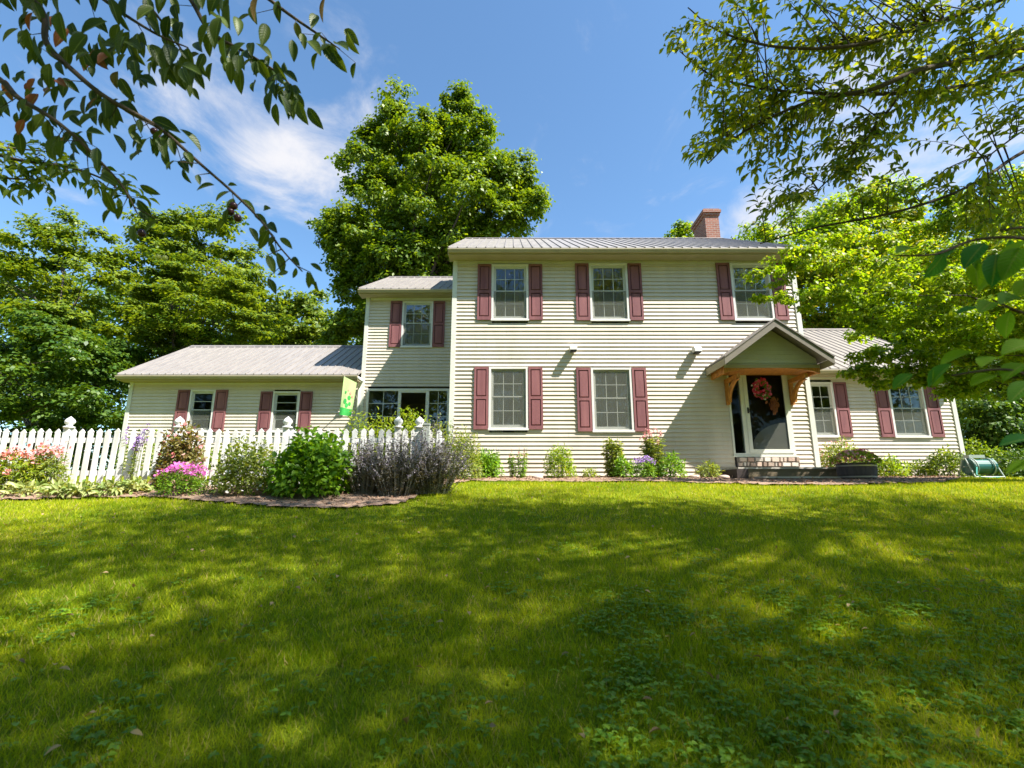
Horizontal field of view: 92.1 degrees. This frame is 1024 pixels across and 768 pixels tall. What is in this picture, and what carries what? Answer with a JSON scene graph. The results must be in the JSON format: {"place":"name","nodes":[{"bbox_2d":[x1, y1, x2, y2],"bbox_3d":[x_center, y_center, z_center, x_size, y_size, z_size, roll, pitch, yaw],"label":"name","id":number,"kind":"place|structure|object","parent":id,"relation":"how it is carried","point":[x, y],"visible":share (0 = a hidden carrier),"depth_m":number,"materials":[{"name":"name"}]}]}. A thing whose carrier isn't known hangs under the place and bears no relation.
{"place":"outdoors","nodes":[
{"label":"outdoors","id":0,"kind":"place"},
{"bbox_2d":[0,476,1023,767],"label":"lawn","id":1,"kind":"structure","parent":0,"point":[246,677],"depth_m":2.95,"materials":[{"name":"green plant"}]},
{"bbox_2d":[0,297,106,461],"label":"forest tree","id":2,"kind":"object","parent":1,"relation":"on","point":[72,316],"visible":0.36,"depth_m":20.56,"materials":[{"name":"green plant"}]},
{"bbox_2d":[0,306,125,450],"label":"forest tree","id":3,"kind":"object","parent":1,"relation":"on","point":[15,406],"visible":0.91,"depth_m":18.48,"materials":[{"name":"green plant"}]},
{"bbox_2d":[0,204,140,461],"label":"forest tree","id":4,"kind":"object","parent":1,"relation":"on","point":[13,266],"visible":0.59,"depth_m":24.53,"materials":[{"name":"green plant"}]},
{"bbox_2d":[0,139,159,222],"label":"cherry tree","id":5,"kind":"object","parent":1,"relation":"on","point":[51,169],"visible":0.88,"depth_m":3.70,"materials":[{"name":"green plant"}]},
{"bbox_2d":[42,329,156,476],"bbox_3d":[-17.746,1.007,20.905,5.456,6.444,3.230,-8,-15,33],"label":"forest tree","id":6,"kind":"object","parent":1,"relation":"on","point":[125,355],"visible":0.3,"depth_m":20.54,"materials":[{"name":"green plant"}]},
{"bbox_2d":[96,429,161,476],"bbox_3d":[-10.007,1.901,13.343,1.692,1.421,1.553,0,-12,0],"label":"garage shrub","id":7,"kind":"object","parent":1,"relation":"on","point":[156,430],"visible":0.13,"depth_m":13.09,"materials":[{"name":"green plant"}]},
{"bbox_2d":[140,437,170,468],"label":"garage shrub","id":8,"kind":"object","parent":1,"relation":"on","point":[151,455],"visible":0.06,"depth_m":13.00,"materials":[{"name":"green plant"}]},
{"bbox_2d":[0,0,359,293],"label":"plum tree","id":9,"kind":"object","parent":1,"relation":"on","point":[290,98],"visible":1,"depth_m":2.50,"materials":[{"name":"green plant"}]},
{"bbox_2d":[0,252,362,476],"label":"woods","id":10,"kind":"object","parent":1,"relation":"on","point":[108,319],"visible":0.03,"depth_m":37.61,"materials":[{"name":"green plant"}]},
{"bbox_2d":[97,247,278,371],"bbox_3d":[-14.873,-0.874,22.445,8.493,10.810,5.357,0,-12,0],"label":"white pine","id":11,"kind":"object","parent":1,"relation":"on","point":[166,280],"visible":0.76,"depth_m":22.27,"materials":[{"name":"green plant"}]},
{"bbox_2d":[94,201,289,349],"bbox_3d":[-18.302,-2.741,28.119,11.868,16.837,6.749,-5,-13,24],"label":"forest tree","id":12,"kind":"object","parent":1,"relation":"on","point":[176,226],"visible":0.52,"depth_m":28.60,"materials":[{"name":"green plant"}]},
{"bbox_2d":[183,446,228,477],"bbox_3d":[-8.288,1.985,13.236,1.644,1.177,1.558,0,-12,0],"label":"garage shrub","id":13,"kind":"object","parent":1,"relation":"on","point":[210,459],"visible":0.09,"depth_m":13.15,"materials":[{"name":"green plant"}]},
{"bbox_2d":[0,416,441,485],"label":"picket fence","id":14,"kind":"object","parent":1,"relation":"on","point":[69,433],"visible":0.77,"depth_m":8.53,"materials":[{"name":"white wood"}]},
{"bbox_2d":[208,431,270,468],"bbox_3d":[-7.333,1.924,13.266,1.531,1.330,1.616,-9,-15,36],"label":"garage shrub","id":15,"kind":"object","parent":1,"relation":"on","point":[228,448],"visible":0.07,"depth_m":13.16,"materials":[{"name":"green plant"}]},
{"bbox_2d":[261,285,355,344],"bbox_3d":[-13.594,-0.159,31.538,7.070,13.236,5.460,0,-12,0],"label":"forest tree","id":16,"kind":"object","parent":1,"relation":"on","point":[307,311],"visible":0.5,"depth_m":31.80,"materials":[{"name":"green plant"}]},
{"bbox_2d":[339,407,390,480],"bbox_3d":[-2.790,1.132,9.262,1.377,1.523,1.201,0,-12,0],"label":"forsythia","id":17,"kind":"object","parent":1,"relation":"on","point":[365,427],"visible":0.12,"depth_m":9.24,"materials":[{"name":"green plant"}]},
{"bbox_2d":[368,403,444,474],"bbox_3d":[-2.067,1.129,9.477,1.365,1.596,1.385,6,-14,-27],"label":"forsythia","id":18,"kind":"object","parent":1,"relation":"on","point":[407,427],"visible":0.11,"depth_m":9.44,"materials":[{"name":"green plant"}]},
{"bbox_2d":[422,423,430,457],"bbox_3d":[-1.470,1.269,8.402,0.116,1.200,0.116,0,-12,0],"label":"garden post","id":19,"kind":"object","parent":1,"relation":"on","point":[429,425],"visible":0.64,"depth_m":8.46,"materials":[{"name":"white wood"}]},
{"bbox_2d":[304,74,555,344],"bbox_3d":[-4.127,-5.883,24.240,12.609,21.355,6.432,0,-12,0],"label":"sugar maple","id":20,"kind":"object","parent":1,"relation":"on","point":[359,247],"visible":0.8,"depth_m":24.12,"materials":[{"name":"green plant"}]},
{"bbox_2d":[0,475,963,507],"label":"garden bed","id":21,"kind":"object","parent":1,"relation":"on","point":[350,497],"visible":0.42,"depth_m":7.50,"materials":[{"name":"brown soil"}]},
{"bbox_2d":[0,465,28,489],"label":"bee balm","id":22,"kind":"object","parent":21,"relation":"on","point":[7,478],"visible":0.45,"depth_m":7.75,"materials":[{"name":"green plant"}]},
{"bbox_2d":[0,479,51,499],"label":"hosta","id":23,"kind":"object","parent":21,"relation":"on","point":[23,487],"visible":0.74,"depth_m":7.49,"materials":[{"name":"plant"}]},
{"bbox_2d":[0,444,53,491],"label":"garden phlox","id":24,"kind":"object","parent":21,"relation":"on","point":[14,467],"visible":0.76,"depth_m":7.93,"materials":[{"name":"green plant"}]},
{"bbox_2d":[18,439,72,484],"bbox_3d":[-7.698,1.348,8.117,0.865,0.885,0.577,0,-12,0],"label":"garden phlox","id":25,"kind":"object","parent":21,"relation":"on","point":[54,470],"visible":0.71,"depth_m":8.11,"materials":[{"name":"green plant"}]},
{"bbox_2d":[33,478,80,499],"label":"hosta","id":26,"kind":"object","parent":21,"relation":"on","point":[59,484],"visible":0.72,"depth_m":7.42,"materials":[{"name":"green plant"}]},
{"bbox_2d":[61,479,106,499],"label":"hosta","id":27,"kind":"object","parent":21,"relation":"on","point":[83,487],"visible":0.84,"depth_m":7.43,"materials":[{"name":"green plant"}]},
{"bbox_2d":[88,479,132,498],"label":"hosta","id":28,"kind":"object","parent":21,"relation":"on","point":[108,487],"visible":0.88,"depth_m":7.52,"materials":[{"name":"green plant"}]},
{"bbox_2d":[119,423,149,480],"bbox_3d":[-6.325,1.207,8.272,0.350,1.142,0.376,0,-12,0],"label":"delphinium","id":29,"kind":"object","parent":21,"relation":"on","point":[131,471],"visible":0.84,"depth_m":8.32,"materials":[{"name":"plant"}]},
{"bbox_2d":[114,476,154,496],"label":"hosta","id":30,"kind":"object","parent":21,"relation":"on","point":[136,483],"visible":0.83,"depth_m":7.72,"materials":[{"name":"plant"}]},
{"bbox_2d":[146,421,208,489],"bbox_3d":[-5.510,1.196,8.230,0.951,1.176,0.609,0,-12,0],"label":"rose bush","id":31,"kind":"object","parent":21,"relation":"on","point":[179,448],"visible":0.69,"depth_m":8.18,"materials":[{"name":"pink plant"}]},
{"bbox_2d":[148,461,212,495],"bbox_3d":[-5.077,1.469,7.609,0.848,0.550,0.842,9,-15,-37],"label":"pink phlox","id":32,"kind":"object","parent":21,"relation":"on","point":[183,469],"visible":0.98,"depth_m":7.52,"materials":[{"name":"plant"}]},
{"bbox_2d":[202,435,277,494],"bbox_3d":[-4.169,1.275,7.733,1.044,0.966,1.055,-6,-14,27],"label":"mock orange","id":33,"kind":"object","parent":21,"relation":"on","point":[234,473],"visible":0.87,"depth_m":7.56,"materials":[{"name":"plant"}]},
{"bbox_2d":[261,424,356,498],"bbox_3d":[-3.113,1.224,7.681,1.387,1.144,1.252,0,-12,0],"label":"hydrangea","id":34,"kind":"object","parent":21,"relation":"on","point":[295,467],"visible":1,"depth_m":7.40,"materials":[{"name":"green plant"}]},
{"bbox_2d":[340,426,400,493],"bbox_3d":[-2.272,1.197,7.864,1.089,1.095,0.889,4,-13,-16],"label":"russian sage","id":35,"kind":"object","parent":21,"relation":"on","point":[363,483],"visible":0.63,"depth_m":7.73,"materials":[{"name":"grey plant"}]},
{"bbox_2d":[354,427,440,495],"bbox_3d":[-1.769,1.202,7.721,1.439,1.096,1.027,0,-12,0],"label":"russian sage","id":36,"kind":"object","parent":21,"relation":"on","point":[394,480],"visible":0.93,"depth_m":7.56,"materials":[{"name":"grey plant"}]},
{"bbox_2d":[385,412,482,493],"bbox_3d":[-1.262,1.113,7.970,1.610,1.298,1.214,0,-12,0],"label":"russian sage","id":37,"kind":"object","parent":21,"relation":"on","point":[434,482],"visible":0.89,"depth_m":7.74,"materials":[{"name":"grey plant"}]},
{"bbox_2d":[433,414,461,477],"bbox_3d":[-1.475,1.314,10.324,0.940,1.416,0.908,0,-12,0],"label":"forsythia","id":38,"kind":"object","parent":21,"relation":"on","point":[446,432],"visible":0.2,"depth_m":10.38,"materials":[{"name":"green plant"}]},
{"bbox_2d":[447,425,484,479],"bbox_3d":[-0.971,1.413,10.144,0.852,1.217,0.815,0,-12,0],"label":"goldenrod","id":39,"kind":"object","parent":21,"relation":"on","point":[463,440],"visible":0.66,"depth_m":10.06,"materials":[{"name":"green plant"}]},
{"bbox_2d":[468,447,504,477],"bbox_3d":[-0.584,1.780,10.928,0.795,0.773,0.860,12,-17,-43],"label":"peony","id":40,"kind":"object","parent":21,"relation":"on","point":[487,468],"visible":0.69,"depth_m":10.79,"materials":[{"name":"green plant"}]},
{"bbox_2d":[476,449,500,476],"bbox_3d":[-0.506,1.774,11.075,0.622,0.754,0.629,-6,-14,24],"label":"tall phlox","id":41,"kind":"object","parent":21,"relation":"on","point":[496,453],"visible":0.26,"depth_m":10.95,"materials":[{"name":"green plant"}]},
{"bbox_2d":[507,447,528,477],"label":"coneflower","id":42,"kind":"object","parent":21,"relation":"on","point":[512,461],"visible":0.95,"depth_m":10.97,"materials":[{"name":"green plant"}]},
{"bbox_2d":[542,443,577,477],"bbox_3d":[1.070,1.710,11.014,0.823,0.875,0.755,0,-12,0],"label":"boxwood","id":43,"kind":"object","parent":21,"relation":"on","point":[564,462],"visible":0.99,"depth_m":10.89,"materials":[{"name":"green plant"}]},
{"bbox_2d":[581,468,598,477],"bbox_3d":[1.751,2.000,11.042,0.410,0.292,0.407,0,-12,0],"label":"sedum","id":44,"kind":"object","parent":21,"relation":"on","point":[590,473],"visible":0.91,"depth_m":10.99,"materials":[{"name":"green plant"}]},
{"bbox_2d":[601,436,624,476],"bbox_3d":[2.307,1.635,11.132,0.576,1.027,0.469,3,-13,-15],"label":"tall phlox","id":45,"kind":"object","parent":21,"relation":"on","point":[614,449],"visible":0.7,"depth_m":11.09,"materials":[{"name":"green plant"}]},
{"bbox_2d":[610,453,636,477],"bbox_3d":[2.436,1.817,10.829,0.619,0.593,0.527,0,-12,0],"label":"peony","id":46,"kind":"object","parent":21,"relation":"on","point":[618,464],"visible":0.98,"depth_m":10.76,"materials":[{"name":"green plant"}]},
{"bbox_2d":[630,455,659,477],"bbox_3d":[2.903,1.823,10.820,0.695,0.557,0.619,0,-12,0],"label":"astilbe","id":47,"kind":"object","parent":21,"relation":"on","point":[645,472],"visible":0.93,"depth_m":10.73,"materials":[{"name":"green plant"}]},
{"bbox_2d":[639,427,666,476],"bbox_3d":[3.195,1.562,11.138,0.642,1.179,0.511,0,-12,0],"label":"tall phlox","id":48,"kind":"object","parent":21,"relation":"on","point":[650,450],"visible":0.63,"depth_m":11.09,"materials":[{"name":"green plant"}]},
{"bbox_2d":[657,449,687,477],"bbox_3d":[3.491,1.776,10.800,0.685,0.686,0.717,0,-12,0],"label":"peony","id":49,"kind":"object","parent":21,"relation":"on","point":[664,466],"visible":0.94,"depth_m":10.74,"materials":[{"name":"green plant"}]},
{"bbox_2d":[688,475,699,477],"bbox_3d":[3.980,2.023,10.766,0.252,0.090,0.256,0,-12,0],"label":"stone","id":50,"kind":"object","parent":21,"relation":"on","point":[693,476],"visible":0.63,"depth_m":10.67,"materials":[{"name":"beige stone"}]},
{"bbox_2d":[694,459,724,477],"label":"lady fern","id":51,"kind":"object","parent":21,"relation":"on","point":[714,470],"visible":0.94,"depth_m":10.97,"materials":[{"name":"green plant"}]},
{"bbox_2d":[819,435,874,466],"bbox_3d":[8.172,1.846,12.303,1.394,1.088,1.314,-5,-13,20],"label":"spirea","id":52,"kind":"object","parent":21,"relation":"on","point":[829,454],"visible":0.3,"depth_m":12.22,"materials":[{"name":"green plant"}]},
{"bbox_2d":[829,448,882,478],"bbox_3d":[7.122,1.656,10.226,0.965,0.659,0.926,0,-12,0],"label":"flower barrel","id":53,"kind":"object","parent":21,"relation":"on","point":[865,469],"visible":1,"depth_m":9.99,"materials":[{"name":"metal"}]},
{"bbox_2d":[870,453,910,476],"bbox_3d":[8.924,1.961,11.750,0.970,0.620,0.947,0,-12,0],"label":"geranium mound","id":54,"kind":"object","parent":21,"relation":"on","point":[890,468],"visible":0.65,"depth_m":11.55,"materials":[{"name":"green plant"}]},
{"bbox_2d":[900,459,939,476],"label":"rhododendron","id":55,"kind":"object","parent":21,"relation":"on","point":[917,468],"visible":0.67,"depth_m":12.72,"materials":[{"name":"green plant"}]},
{"bbox_2d":[918,443,985,476],"bbox_3d":[10.994,1.964,12.498,1.344,0.977,1.159,0,-12,0],"label":"rhododendron","id":56,"kind":"object","parent":21,"relation":"on","point":[940,462],"visible":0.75,"depth_m":12.36,"materials":[{"name":"green plant"}]},
{"bbox_2d":[0,478,1022,754],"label":"fallen leaves","id":57,"kind":"object","parent":1,"relation":"on","point":[138,732],"visible":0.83,"depth_m":3.09,"materials":[{"name":"plant"}]},
{"bbox_2d":[0,508,1023,767],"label":"clover","id":58,"kind":"object","parent":1,"relation":"on","point":[858,740],"visible":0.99,"depth_m":2.50,"materials":[{"name":"green plant"}]},
{"bbox_2d":[115,209,968,476],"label":"house","id":59,"kind":"structure","parent":1,"relation":"on","point":[583,348],"depth_m":12.51,"materials":[{"name":"plastic"}]},
{"bbox_2d":[186,390,215,432],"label":"window","id":60,"kind":"structure","parent":59,"relation":"in","point":[191,409],"depth_m":14.80,"materials":[{"name":"plastic"}]},
{"bbox_2d":[270,391,300,432],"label":"window","id":61,"kind":"structure","parent":59,"relation":"in","point":[274,410],"depth_m":14.78,"materials":[{"name":"plastic"}]},
{"bbox_2d":[339,374,356,415],"bbox_3d":[-4.639,0.385,14.315,0.424,1.231,0.883,0,-12,0],"label":"garden flag","id":62,"kind":"object","parent":59,"relation":"attached to","point":[348,394],"visible":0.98,"depth_m":13.95,"materials":[{"name":"fabric"}]},
{"bbox_2d":[365,388,449,444],"bbox_3d":[-3.123,1.550,14.608,3.096,2.875,0.095,0,-12,0],"label":"sliding door","id":63,"kind":"structure","parent":59,"relation":"in","point":[400,390],"depth_m":14.82,"materials":[{"name":"plastic"}]},
{"bbox_2d":[400,301,433,347],"bbox_3d":[-2.941,-1.841,15.410,0.978,1.603,0.249,0,-12,0],"label":"window","id":64,"kind":"structure","parent":59,"relation":"in","point":[405,310],"depth_m":15.37,"materials":[{"name":"plastic"}]},
{"bbox_2d":[488,367,528,431],"bbox_3d":[-0.087,0.357,12.014,0.969,1.646,0.249,0,-12,0],"label":"window","id":65,"kind":"structure","parent":59,"relation":"in","point":[496,374],"depth_m":12.04,"materials":[{"name":"plastic"}]},
{"bbox_2d":[491,264,528,322],"bbox_3d":[-0.051,-2.311,12.596,0.954,1.616,0.249,0,-12,0],"label":"window","id":66,"kind":"structure","parent":59,"relation":"in","point":[496,316],"depth_m":12.60,"materials":[{"name":"plastic"}]},
{"bbox_2d":[589,263,629,322],"bbox_3d":[2.458,-2.317,12.597,0.995,1.649,0.249,0,-12,0],"label":"window","id":67,"kind":"structure","parent":59,"relation":"in","point":[621,277],"depth_m":12.61,"materials":[{"name":"plastic"}]},
{"bbox_2d":[591,367,634,431],"bbox_3d":[2.419,0.390,12.007,1.007,1.674,0.249,0,-12,0],"label":"window","id":68,"kind":"structure","parent":59,"relation":"in","point":[623,376],"depth_m":12.03,"materials":[{"name":"plastic"}]},
{"bbox_2d":[729,263,774,320],"bbox_3d":[6.079,-2.333,12.544,1.026,1.562,0.138,0,-12,0],"label":"window","id":69,"kind":"structure","parent":59,"relation":"in","point":[744,310],"depth_m":12.54,"materials":[{"name":"plastic"}]},
{"bbox_2d":[726,375,797,456],"bbox_3d":[5.960,0.664,11.892,1.503,2.178,0.259,0,-12,0],"label":"front door","id":70,"kind":"structure","parent":59,"relation":"in","point":[765,434],"depth_m":11.85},
{"bbox_2d":[751,377,779,414],"bbox_3d":[6.085,0.294,11.862,0.629,0.932,0.152,0,-12,0],"label":"wreath","id":71,"kind":"object","parent":70,"relation":"attached to","point":[766,394],"visible":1,"depth_m":11.86,"materials":[{"name":"red plant"}]},
{"bbox_2d":[810,382,840,436],"bbox_3d":[8.617,0.723,13.873,0.941,1.570,0.138,0,-12,0],"label":"window","id":72,"kind":"structure","parent":59,"relation":"in","point":[826,421],"depth_m":13.86,"materials":[{"name":"plastic"}]},
{"bbox_2d":[888,383,932,437],"bbox_3d":[11.116,0.727,13.863,1.020,1.581,0.120,0,-12,0],"label":"window","id":73,"kind":"structure","parent":59,"relation":"in","point":[923,409],"depth_m":13.81,"materials":[{"name":"plastic"}]},
{"bbox_2d":[663,219,693,237],"bbox_3d":[10.304,-2.231,28.072,3.050,15.805,2.318,0,-12,0],"label":"birch","id":74,"kind":"object","parent":1,"relation":"on","point":[682,229],"visible":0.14,"depth_m":29.54,"materials":[{"name":"green plant"}]},
{"bbox_2d":[720,467,839,478],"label":"front steps","id":75,"kind":"structure","parent":1,"relation":"on","point":[784,472],"depth_m":10.64,"materials":[{"name":"grey stone"}]},
{"bbox_2d":[659,0,1023,246],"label":"ash tree","id":76,"kind":"object","parent":1,"relation":"on","point":[905,78],"visible":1,"depth_m":5.24,"materials":[{"name":"green plant"}]},
{"bbox_2d":[731,172,973,355],"bbox_3d":[14.812,-2.687,20.934,10.255,13.685,5.860,5,-13,-22],"label":"birch","id":77,"kind":"object","parent":1,"relation":"on","point":[904,226],"visible":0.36,"depth_m":20.99,"materials":[{"name":"green plant"}]},
{"bbox_2d":[741,224,1023,361],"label":"maple sapling","id":78,"kind":"object","parent":1,"relation":"on","point":[971,335],"visible":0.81,"depth_m":9.08,"materials":[{"name":"green plant"}]},
{"bbox_2d":[825,255,1020,442],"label":"woods","id":79,"kind":"object","parent":1,"relation":"on","point":[959,417],"depth_m":31.92,"materials":[{"name":"green plant"}]},
{"bbox_2d":[836,320,1023,402],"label":"maple sapling","id":80,"kind":"object","parent":1,"relation":"on","point":[950,389],"visible":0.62,"depth_m":9.75,"materials":[{"name":"green plant"}]},
{"bbox_2d":[892,226,1023,473],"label":"basswood sapling","id":81,"kind":"object","parent":1,"relation":"on","point":[1006,262],"visible":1,"depth_m":1.56,"materials":[{"name":"green plant"}]},
{"bbox_2d":[907,161,1023,419],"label":"birch","id":82,"kind":"object","parent":1,"relation":"on","point":[944,221],"visible":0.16,"depth_m":19.20,"materials":[{"name":"green plant"}]},
{"bbox_2d":[958,455,1004,477],"bbox_3d":[11.003,1.925,11.495,0.871,0.546,0.628,0,-12,0],"label":"hose reel","id":83,"kind":"object","parent":1,"relation":"on","point":[971,466],"visible":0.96,"depth_m":11.43,"materials":[{"name":"teal plastic"}]},
{"bbox_2d":[963,434,1014,476],"bbox_3d":[13.373,2.155,14.260,1.873,1.353,1.625,0,-12,0],"label":"rhododendron","id":84,"kind":"object","parent":1,"relation":"on","point":[976,451],"visible":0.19,"depth_m":14.10,"materials":[{"name":"green plant"}]},
{"bbox_2d":[955,358,1023,476],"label":"hedge tree","id":85,"kind":"object","parent":1,"relation":"on","point":[996,423],"visible":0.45,"depth_m":14.98,"materials":[{"name":"green plant"}]},
{"bbox_2d":[988,443,1023,477],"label":"rhododendron","id":86,"kind":"object","parent":1,"relation":"on","point":[1002,464],"visible":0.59,"depth_m":12.83,"materials":[{"name":"green plant"}]},
{"bbox_2d":[0,0,1023,476],"label":"sky","id":87,"kind":"structure","parent":0,"point":[587,86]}
]}

